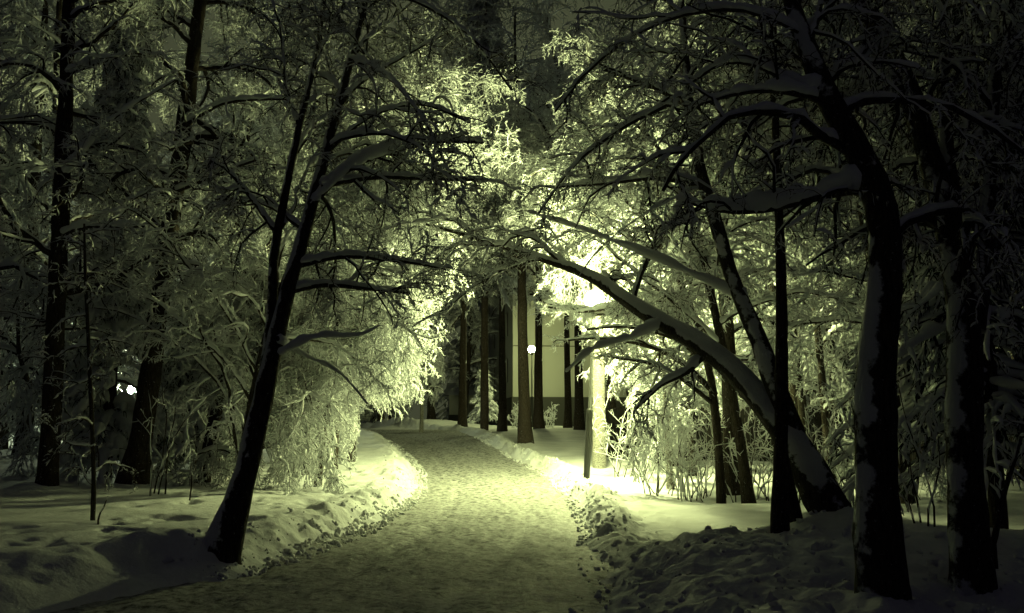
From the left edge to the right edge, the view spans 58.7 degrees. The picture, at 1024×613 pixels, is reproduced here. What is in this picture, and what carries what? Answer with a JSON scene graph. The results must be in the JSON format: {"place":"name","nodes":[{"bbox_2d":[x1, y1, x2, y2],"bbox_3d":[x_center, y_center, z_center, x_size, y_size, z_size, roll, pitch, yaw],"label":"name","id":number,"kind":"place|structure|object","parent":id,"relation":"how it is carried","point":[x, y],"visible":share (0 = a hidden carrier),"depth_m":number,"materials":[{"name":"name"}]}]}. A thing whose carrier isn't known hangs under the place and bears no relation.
{"place":"outdoors","nodes":[
{"label":"outdoors","id":0,"kind":"place"},
{"bbox_2d":[128,386,134,393],"bbox_3d":[-13.718,3.888,32.771,0.320,2.099,0.320,0,-7,0],"label":"street lamp","id":1,"kind":"object","parent":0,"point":[129,390],"visible":0.19,"depth_m":32.75,"materials":[{"name":"grey glass"}]},
{"bbox_2d":[49,429,615,612],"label":"path","id":2,"kind":"structure","parent":0,"point":[481,527],"depth_m":10.36,"materials":[{"name":"white snow"}]},
{"bbox_2d":[0,417,1023,612],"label":"ground","id":3,"kind":"structure","parent":0,"point":[60,550],"depth_m":10.19,"materials":[{"name":"white snow"}]},
{"bbox_2d":[0,0,76,449],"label":"spruce tree","id":4,"kind":"object","parent":3,"relation":"on","point":[12,416],"visible":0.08,"depth_m":27.19,"materials":[{"name":"plant"}]},
{"bbox_2d":[15,214,144,520],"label":"sapling","id":5,"kind":"object","parent":3,"relation":"on","point":[90,378],"visible":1,"depth_m":12.05,"materials":[{"name":"green"}]},
{"bbox_2d":[0,41,159,357],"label":"snowy tree","id":6,"kind":"object","parent":3,"relation":"on","point":[46,123],"visible":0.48,"depth_m":17.10,"materials":[{"name":"white plant"}]},
{"bbox_2d":[0,0,176,476],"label":"snowy tree","id":7,"kind":"object","parent":3,"relation":"on","point":[41,84],"visible":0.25,"depth_m":20.56,"materials":[{"name":"green plant"}]},
{"bbox_2d":[42,100,137,391],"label":"snowy tree","id":8,"kind":"object","parent":3,"relation":"on","point":[83,209],"visible":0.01,"depth_m":34.51,"materials":[{"name":"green plant"}]},
{"bbox_2d":[0,0,203,485],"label":"pine tree","id":9,"kind":"object","parent":3,"relation":"on","point":[67,157],"visible":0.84,"depth_m":15.39,"materials":[{"name":"black plant"}]},
{"bbox_2d":[97,496,107,524],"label":"sapling","id":10,"kind":"object","parent":3,"relation":"on","point":[101,511],"visible":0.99,"depth_m":11.45,"materials":[{"name":"grey"}]},
{"bbox_2d":[28,0,183,484],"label":"spruce tree","id":11,"kind":"object","parent":3,"relation":"on","point":[113,413],"visible":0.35,"depth_m":18.70,"materials":[{"name":"plant"}]},
{"bbox_2d":[0,0,213,454],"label":"snowy tree","id":12,"kind":"object","parent":3,"relation":"on","point":[37,146],"visible":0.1,"depth_m":24.60,"materials":[{"name":"white plant"}]},
{"bbox_2d":[100,131,199,375],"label":"snowy tree","id":13,"kind":"object","parent":3,"relation":"on","point":[128,367],"visible":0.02,"depth_m":48.44,"materials":[{"name":"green plant"}]},
{"bbox_2d":[118,146,202,406],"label":"spruce tree","id":14,"kind":"object","parent":3,"relation":"on","point":[125,389],"depth_m":73.92,"materials":[{"name":"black plant"}]},
{"bbox_2d":[134,385,215,495],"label":"sapling","id":15,"kind":"object","parent":3,"relation":"on","point":[169,435],"visible":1,"depth_m":14.73,"materials":[{"name":"grey"}]},
{"bbox_2d":[189,456,192,500],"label":"sapling","id":16,"kind":"object","parent":3,"relation":"on","point":[191,482],"visible":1,"depth_m":14.25,"materials":[{"name":"grey"}]},
{"bbox_2d":[152,278,240,477],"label":"spruce tree","id":17,"kind":"object","parent":3,"relation":"on","point":[176,459],"visible":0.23,"depth_m":19.32,"materials":[{"name":"plant"}]},
{"bbox_2d":[68,0,336,484],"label":"pine tree","id":18,"kind":"object","parent":3,"relation":"on","point":[136,456],"visible":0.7,"depth_m":15.98,"materials":[{"name":"black plant"}]},
{"bbox_2d":[153,89,281,290],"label":"snowy tree","id":19,"kind":"object","parent":3,"relation":"on","point":[211,118],"visible":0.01,"depth_m":40.44,"materials":[{"name":"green plant"}]},
{"bbox_2d":[144,0,330,310],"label":"snowy tree","id":20,"kind":"object","parent":3,"relation":"on","point":[262,130],"visible":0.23,"depth_m":26.38,"materials":[{"name":"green plant"}]},
{"bbox_2d":[157,136,322,408],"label":"birch tree","id":21,"kind":"object","parent":3,"relation":"on","point":[210,253],"visible":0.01,"depth_m":23.25,"materials":[{"name":"white plant"}]},
{"bbox_2d":[192,59,309,417],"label":"snowy tree","id":22,"kind":"object","parent":3,"relation":"on","point":[267,88],"visible":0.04,"depth_m":30.35,"materials":[{"name":"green plant"}]},
{"bbox_2d":[165,0,369,262],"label":"snowy tree","id":23,"kind":"object","parent":3,"relation":"on","point":[283,3],"visible":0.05,"depth_m":32.18,"materials":[{"name":"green plant"}]},
{"bbox_2d":[152,223,394,495],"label":"birch tree","id":24,"kind":"object","parent":3,"relation":"on","point":[285,457],"visible":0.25,"depth_m":17.31,"materials":[{"name":"green plant"}]},
{"bbox_2d":[63,81,485,479],"bbox_3d":[-3.963,-0.217,16.138,7.031,7.782,5.790,0,-7,0],"label":"birch tree","id":25,"kind":"object","parent":3,"relation":"on","point":[340,194],"visible":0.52,"depth_m":15.53,"materials":[{"name":"green plant"}]},
{"bbox_2d":[80,2,481,482],"bbox_3d":[-4.476,-1.007,18.698,7.730,9.993,6.036,0,-7,0],"label":"snowy tree","id":26,"kind":"object","parent":3,"relation":"on","point":[452,97],"visible":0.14,"depth_m":18.52,"materials":[{"name":"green plant"}]},
{"bbox_2d":[187,270,432,494],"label":"birch tree","id":27,"kind":"object","parent":3,"relation":"on","point":[313,393],"visible":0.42,"depth_m":17.68,"materials":[{"name":"green plant"}]},
{"bbox_2d":[230,200,416,487],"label":"birch tree","id":28,"kind":"object","parent":3,"relation":"on","point":[370,395],"visible":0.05,"depth_m":20.24,"materials":[{"name":"white plant"}]},
{"bbox_2d":[294,320,431,477],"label":"birch tree","id":29,"kind":"object","parent":3,"relation":"on","point":[337,438],"visible":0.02,"depth_m":22.33,"materials":[{"name":"white plant"}]},
{"bbox_2d":[189,0,554,564],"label":"leaning tree","id":30,"kind":"object","parent":3,"relation":"on","point":[224,536],"visible":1,"depth_m":10.59,"materials":[{"name":"black plant"}]},
{"bbox_2d":[359,384,412,422],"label":"spruce tree","id":31,"kind":"object","parent":3,"relation":"on","point":[366,416],"visible":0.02,"depth_m":66.27,"materials":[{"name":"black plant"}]},
{"bbox_2d":[253,63,526,462],"bbox_3d":[-3.082,-1.114,24.905,7.564,11.464,6.221,-5,-9,34],"label":"snowy tree","id":32,"kind":"object","parent":3,"relation":"on","point":[475,126],"visible":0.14,"depth_m":24.61,"materials":[{"name":"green plant"}]},
{"bbox_2d":[314,200,474,463],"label":"birch tree","id":33,"kind":"object","parent":3,"relation":"on","point":[416,314],"visible":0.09,"depth_m":24.10,"materials":[{"name":"white plant"}]},
{"bbox_2d":[377,294,439,420],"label":"snowy tree","id":34,"kind":"object","parent":3,"relation":"on","point":[379,417],"visible":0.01,"depth_m":55.51,"materials":[{"name":"white snow"}]},
{"bbox_2d":[388,314,446,432],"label":"snowy tree","id":35,"kind":"object","parent":3,"relation":"on","point":[437,363],"visible":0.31,"depth_m":43.92,"materials":[{"name":"white snow"}]},
{"bbox_2d":[387,326,453,419],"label":"snowy tree","id":36,"kind":"object","parent":3,"relation":"on","point":[388,417],"depth_m":74.25,"materials":[{"name":"white snow"}]},
{"bbox_2d":[376,85,475,418],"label":"snowy tree","id":37,"kind":"object","parent":3,"relation":"on","point":[431,412],"depth_m":62.73,"materials":[{"name":"white plant"}]},
{"bbox_2d":[332,128,520,367],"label":"snowy tree","id":38,"kind":"object","parent":3,"relation":"on","point":[472,193],"visible":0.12,"depth_m":30.03,"materials":[{"name":"white plant"}]},
{"bbox_2d":[378,33,480,296],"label":"snowy tree","id":39,"kind":"object","parent":3,"relation":"on","point":[444,62],"visible":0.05,"depth_m":40.58,"materials":[{"name":"white plant"}]},
{"bbox_2d":[390,0,512,339],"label":"snowy tree","id":40,"kind":"object","parent":3,"relation":"on","point":[447,7],"visible":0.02,"depth_m":48.95,"materials":[{"name":"white plant"}]},
{"bbox_2d":[425,289,480,419],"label":"spruce tree","id":41,"kind":"object","parent":3,"relation":"on","point":[457,350],"visible":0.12,"depth_m":77.59,"materials":[{"name":"green plant"}]},
{"bbox_2d":[445,383,479,423],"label":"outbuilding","id":42,"kind":"structure","parent":3,"relation":"on","point":[453,394],"depth_m":74.67,"materials":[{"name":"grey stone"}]},
{"bbox_2d":[436,205,489,426],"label":"pine tree","id":43,"kind":"object","parent":3,"relation":"on","point":[462,410],"visible":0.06,"depth_m":46.43,"materials":[{"name":"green plant"}]},
{"bbox_2d":[436,178,513,410],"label":"snowy tree","id":44,"kind":"object","parent":3,"relation":"on","point":[470,345],"visible":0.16,"depth_m":65.77,"materials":[{"name":"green plant"}]},
{"bbox_2d":[467,369,498,423],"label":"spruce tree","id":45,"kind":"object","parent":3,"relation":"on","point":[474,414],"visible":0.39,"depth_m":52.45,"materials":[{"name":"white wood"}]},
{"bbox_2d":[435,0,548,430],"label":"spruce tree","id":46,"kind":"object","parent":3,"relation":"on","point":[474,21],"visible":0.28,"depth_m":43.55,"materials":[{"name":"green wood"}]},
{"bbox_2d":[456,90,533,431],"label":"pine tree","id":47,"kind":"object","parent":3,"relation":"on","point":[502,420],"visible":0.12,"depth_m":42.89,"materials":[{"name":"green plant"}]},
{"bbox_2d":[498,402,517,426],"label":"shrub","id":48,"kind":"object","parent":3,"relation":"on","point":[515,413],"visible":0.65,"depth_m":49.57,"materials":[{"name":"grey plant"}]},
{"bbox_2d":[467,13,562,443],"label":"pine tree","id":49,"kind":"object","parent":3,"relation":"on","point":[524,432],"visible":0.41,"depth_m":34.76,"materials":[{"name":"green plant"}]},
{"bbox_2d":[493,101,567,428],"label":"pine tree","id":50,"kind":"object","parent":3,"relation":"on","point":[538,418],"visible":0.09,"depth_m":43.85,"materials":[{"name":"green plant"}]},
{"bbox_2d":[528,346,534,426],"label":"street lamp","id":51,"kind":"object","parent":3,"relation":"on","point":[531,349],"visible":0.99,"depth_m":49.83,"materials":[{"name":"grey metal"}]},
{"bbox_2d":[464,0,623,407],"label":"snowy tree","id":52,"kind":"object","parent":3,"relation":"on","point":[546,16],"visible":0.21,"depth_m":43.01,"materials":[{"name":"white plant"}]},
{"bbox_2d":[544,402,559,426],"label":"shrub","id":53,"kind":"object","parent":3,"relation":"on","point":[550,417],"visible":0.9,"depth_m":49.54,"materials":[{"name":"grey plant"}]},
{"bbox_2d":[472,63,637,436],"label":"snowy tree","id":54,"kind":"object","parent":3,"relation":"on","point":[515,106],"visible":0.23,"depth_m":30.52,"materials":[{"name":"white plant"}]},
{"bbox_2d":[542,126,580,427],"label":"pine tree","id":55,"kind":"object","parent":3,"relation":"on","point":[567,422],"visible":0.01,"depth_m":45.77,"materials":[{"name":"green plant"}]},
{"bbox_2d":[492,37,633,405],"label":"snowy tree","id":56,"kind":"object","parent":3,"relation":"on","point":[554,84],"visible":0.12,"depth_m":36.98,"materials":[{"name":"white plant"}]},
{"bbox_2d":[543,144,585,429],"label":"pine tree","id":57,"kind":"object","parent":3,"relation":"on","point":[578,422],"visible":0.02,"depth_m":42.67,"materials":[{"name":"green plant"}]},
{"bbox_2d":[477,219,657,426],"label":"house","id":58,"kind":"structure","parent":3,"relation":"on","point":[553,375],"depth_m":55.88,"materials":[{"name":"beige paint"}]},
{"bbox_2d":[327,0,852,512],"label":"arching tree","id":59,"kind":"object","parent":3,"relation":"on","point":[817,484],"visible":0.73,"depth_m":12.80,"materials":[{"name":"green plant"}]},
{"bbox_2d":[512,28,667,468],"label":"birch tree","id":60,"kind":"object","parent":3,"relation":"on","point":[598,459],"visible":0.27,"depth_m":24.49,"materials":[{"name":"white plant"}]},
{"bbox_2d":[162,431,1023,612],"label":"snow clods","id":61,"kind":"object","parent":3,"relation":"on","point":[769,599],"visible":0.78,"depth_m":10.93,"materials":[{"name":"white snow"}]},
{"bbox_2d":[583,290,603,478],"bbox_3d":[1.839,1.987,21.319,0.460,4.790,0.460,3,-7,0],"label":"street lamp","id":62,"kind":"object","parent":3,"relation":"on","point":[592,297],"visible":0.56,"depth_m":21.22,"materials":[{"name":"grey metal"}]},
{"bbox_2d":[485,129,758,465],"bbox_3d":[3.039,-0.224,25.921,8.115,10.279,5.585,-4,-8,32],"label":"snowy tree","id":63,"kind":"object","parent":3,"relation":"on","point":[528,162],"visible":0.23,"depth_m":26.19,"materials":[{"name":"white plant"}]},
{"bbox_2d":[592,390,659,477],"bbox_3d":[3.043,3.095,22.500,1.509,2.324,2.230,5,-9,-36],"label":"shrub","id":64,"kind":"object","parent":3,"relation":"on","point":[617,456],"visible":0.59,"depth_m":22.80,"materials":[{"name":"grey plant"}]},
{"bbox_2d":[521,144,747,379],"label":"snowy tree","id":65,"kind":"object","parent":3,"relation":"on","point":[590,284],"visible":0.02,"depth_m":30.90,"materials":[{"name":"white plant"}]},
{"bbox_2d":[536,84,753,503],"bbox_3d":[2.516,-0.151,18.129,3.982,8.668,5.043,0,-7,0],"label":"snowy tree","id":66,"kind":"object","parent":3,"relation":"on","point":[586,313],"visible":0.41,"depth_m":17.78,"materials":[{"name":"white plant"}]},
{"bbox_2d":[607,397,683,482],"bbox_3d":[3.245,3.122,21.339,1.609,2.041,1.526,6,-9,-38],"label":"shrub","id":67,"kind":"object","parent":3,"relation":"on","point":[654,443],"visible":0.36,"depth_m":21.24,"materials":[{"name":"grey plant"}]},
{"bbox_2d":[600,368,705,496],"bbox_3d":[3.000,2.435,18.434,2.597,2.791,1.558,4,-8,-30],"label":"shrub","id":68,"kind":"object","parent":3,"relation":"on","point":[658,490],"visible":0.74,"depth_m":18.30,"materials":[{"name":"green plant"}]},
{"bbox_2d":[587,207,745,488],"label":"birch tree","id":69,"kind":"object","parent":3,"relation":"on","point":[663,396],"visible":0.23,"depth_m":19.36,"materials":[{"name":"white plant"}]},
{"bbox_2d":[631,398,713,501],"bbox_3d":[3.175,2.816,18.053,1.619,2.042,1.388,0,-7,0],"label":"shrub","id":70,"kind":"object","parent":3,"relation":"on","point":[685,466],"visible":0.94,"depth_m":17.87,"materials":[{"name":"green plant"}]},
{"bbox_2d":[605,191,744,480],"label":"birch tree","id":71,"kind":"object","parent":3,"relation":"on","point":[685,398],"visible":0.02,"depth_m":22.65,"materials":[{"name":"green plant"}]},
{"bbox_2d":[661,417,728,498],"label":"shrub","id":72,"kind":"object","parent":3,"relation":"on","point":[700,467],"visible":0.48,"depth_m":18.27,"materials":[{"name":"grey plant"}]},
{"bbox_2d":[536,3,864,503],"bbox_3d":[3.526,-0.898,17.784,6.131,10.164,5.586,0,-7,0],"label":"snowy tree","id":73,"kind":"object","parent":3,"relation":"on","point":[747,493],"visible":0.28,"depth_m":17.42,"materials":[{"name":"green plant"}]},
{"bbox_2d":[658,341,747,419],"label":"spruce tree","id":74,"kind":"object","parent":3,"relation":"on","point":[706,402],"depth_m":46.59,"materials":[{"name":"green plant"}]},
{"bbox_2d":[627,0,821,495],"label":"birch tree","id":75,"kind":"object","parent":3,"relation":"on","point":[730,328],"visible":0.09,"depth_m":18.72,"materials":[{"name":"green plant"}]},
{"bbox_2d":[682,391,795,502],"bbox_3d":[4.380,2.689,17.619,2.107,2.220,1.943,-3,-8,22],"label":"shrub","id":76,"kind":"object","parent":3,"relation":"on","point":[735,453],"visible":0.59,"depth_m":17.59,"materials":[{"name":"grey plant"}]},
{"bbox_2d":[619,31,864,410],"bbox_3d":[5.526,-0.965,22.457,6.356,11.136,5.788,-5,-9,36],"label":"snowy tree","id":77,"kind":"object","parent":3,"relation":"on","point":[792,389],"visible":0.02,"depth_m":22.21,"materials":[{"name":"white plant"}]},
{"bbox_2d":[674,161,814,442],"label":"snowy tree","id":78,"kind":"object","parent":3,"relation":"on","point":[738,394],"depth_m":33.76,"materials":[{"name":"white plant"}]},
{"bbox_2d":[738,435,772,500],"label":"shrub","id":79,"kind":"object","parent":3,"relation":"on","point":[762,472],"visible":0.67,"depth_m":17.94,"materials":[{"name":"grey plant"}]},
{"bbox_2d":[659,26,865,435],"bbox_3d":[7.550,-1.821,25.843,7.249,13.382,5.698,5,-9,-36],"label":"snowy tree","id":80,"kind":"object","parent":3,"relation":"on","point":[661,67],"visible":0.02,"depth_m":26.09,"materials":[{"name":"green plant"}]},
{"bbox_2d":[605,406,929,464],"bbox_3d":[7.157,3.834,26.754,9.850,1.801,0.090,-3,-8,24],"label":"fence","id":81,"kind":"object","parent":3,"relation":"on","point":[619,412],"visible":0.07,"depth_m":27.26,"materials":[{"name":"green"}]},
{"bbox_2d":[538,0,1023,600],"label":"snowy tree","id":82,"kind":"object","parent":3,"relation":"on","point":[862,174],"visible":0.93,"depth_m":7.11,"materials":[{"name":"black plant"}]},
{"bbox_2d":[637,0,937,532],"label":"slim tree","id":83,"kind":"object","parent":3,"relation":"on","point":[785,511],"visible":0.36,"depth_m":10.27,"materials":[{"name":"black plant"}]},
{"bbox_2d":[728,415,853,502],"bbox_3d":[5.297,2.819,16.825,2.484,1.679,1.148,0,-7,0],"label":"shrub","id":84,"kind":"object","parent":3,"relation":"on","point":[762,455],"visible":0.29,"depth_m":16.90,"materials":[{"name":"grey plant"}]},
{"bbox_2d":[674,124,914,436],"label":"snowy tree","id":85,"kind":"object","parent":3,"relation":"on","point":[801,410],"visible":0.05,"depth_m":20.45,"materials":[{"name":"white plant"}]},
{"bbox_2d":[729,120,903,478],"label":"birch tree","id":86,"kind":"object","parent":3,"relation":"on","point":[817,365],"visible":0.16,"depth_m":19.74,"materials":[{"name":"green plant"}]},
{"bbox_2d":[800,377,854,499],"bbox_3d":[6.084,2.506,17.210,1.789,2.403,1.996,0,-7,0],"label":"shrub","id":87,"kind":"object","parent":3,"relation":"on","point":[830,429],"visible":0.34,"depth_m":17.30,"materials":[{"name":"grey plant"}]},
{"bbox_2d":[805,220,854,420],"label":"snowy tree","id":88,"kind":"object","parent":3,"relation":"on","point":[807,398],"visible":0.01,"depth_m":59.28,"materials":[{"name":"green plant"}]},
{"bbox_2d":[811,424,852,505],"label":"shrub","id":89,"kind":"object","parent":3,"relation":"on","point":[843,469],"visible":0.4,"depth_m":15.78,"materials":[{"name":"grey plant"}]},
{"bbox_2d":[671,0,1000,503],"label":"birch tree","id":90,"kind":"object","parent":3,"relation":"on","point":[793,271],"visible":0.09,"depth_m":16.92,"materials":[{"name":"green plant"}]},
{"bbox_2d":[743,21,930,470],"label":"snowy tree","id":91,"kind":"object","parent":3,"relation":"on","point":[841,356],"visible":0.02,"depth_m":26.69,"materials":[{"name":"white plant"}]},
{"bbox_2d":[819,365,945,526],"bbox_3d":[4.419,1.639,10.672,0.905,1.814,1.741,7,-10,-42],"label":"shrub","id":92,"kind":"object","parent":3,"relation":"on","point":[914,438],"visible":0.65,"depth_m":10.30,"materials":[{"name":"grey plant"}]},
{"bbox_2d":[834,8,942,442],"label":"spruce tree","id":93,"kind":"object","parent":3,"relation":"on","point":[921,266],"depth_m":31.34,"materials":[{"name":"green plant"}]},
{"bbox_2d":[792,0,1023,595],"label":"bent tree","id":94,"kind":"object","parent":3,"relation":"on","point":[967,286],"visible":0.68,"depth_m":7.57,"materials":[{"name":"black plant"}]},
{"bbox_2d":[820,0,1023,528],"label":"spruce tree","id":95,"kind":"object","parent":3,"relation":"on","point":[1003,391],"visible":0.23,"depth_m":11.84,"materials":[{"name":"plant"}]},
{"bbox_2d":[848,9,1023,478],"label":"snowy tree","id":96,"kind":"object","parent":3,"relation":"on","point":[1017,468],"depth_m":22.05,"materials":[{"name":"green plant"}]},
{"bbox_2d":[891,0,1023,502],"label":"snowy tree","id":97,"kind":"object","parent":3,"relation":"on","point":[941,487],"visible":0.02,"depth_m":16.53,"materials":[{"name":"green plant"}]},
{"bbox_2d":[991,332,1023,568],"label":"sapling","id":98,"kind":"object","parent":3,"relation":"on","point":[997,522],"visible":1,"depth_m":7.85,"materials":[{"name":"grey"}]},
{"bbox_2d":[0,0,1023,419],"label":"sky","id":99,"kind":"structure","parent":0,"point":[154,117],"materials":[{"name":"black"}]}
]}

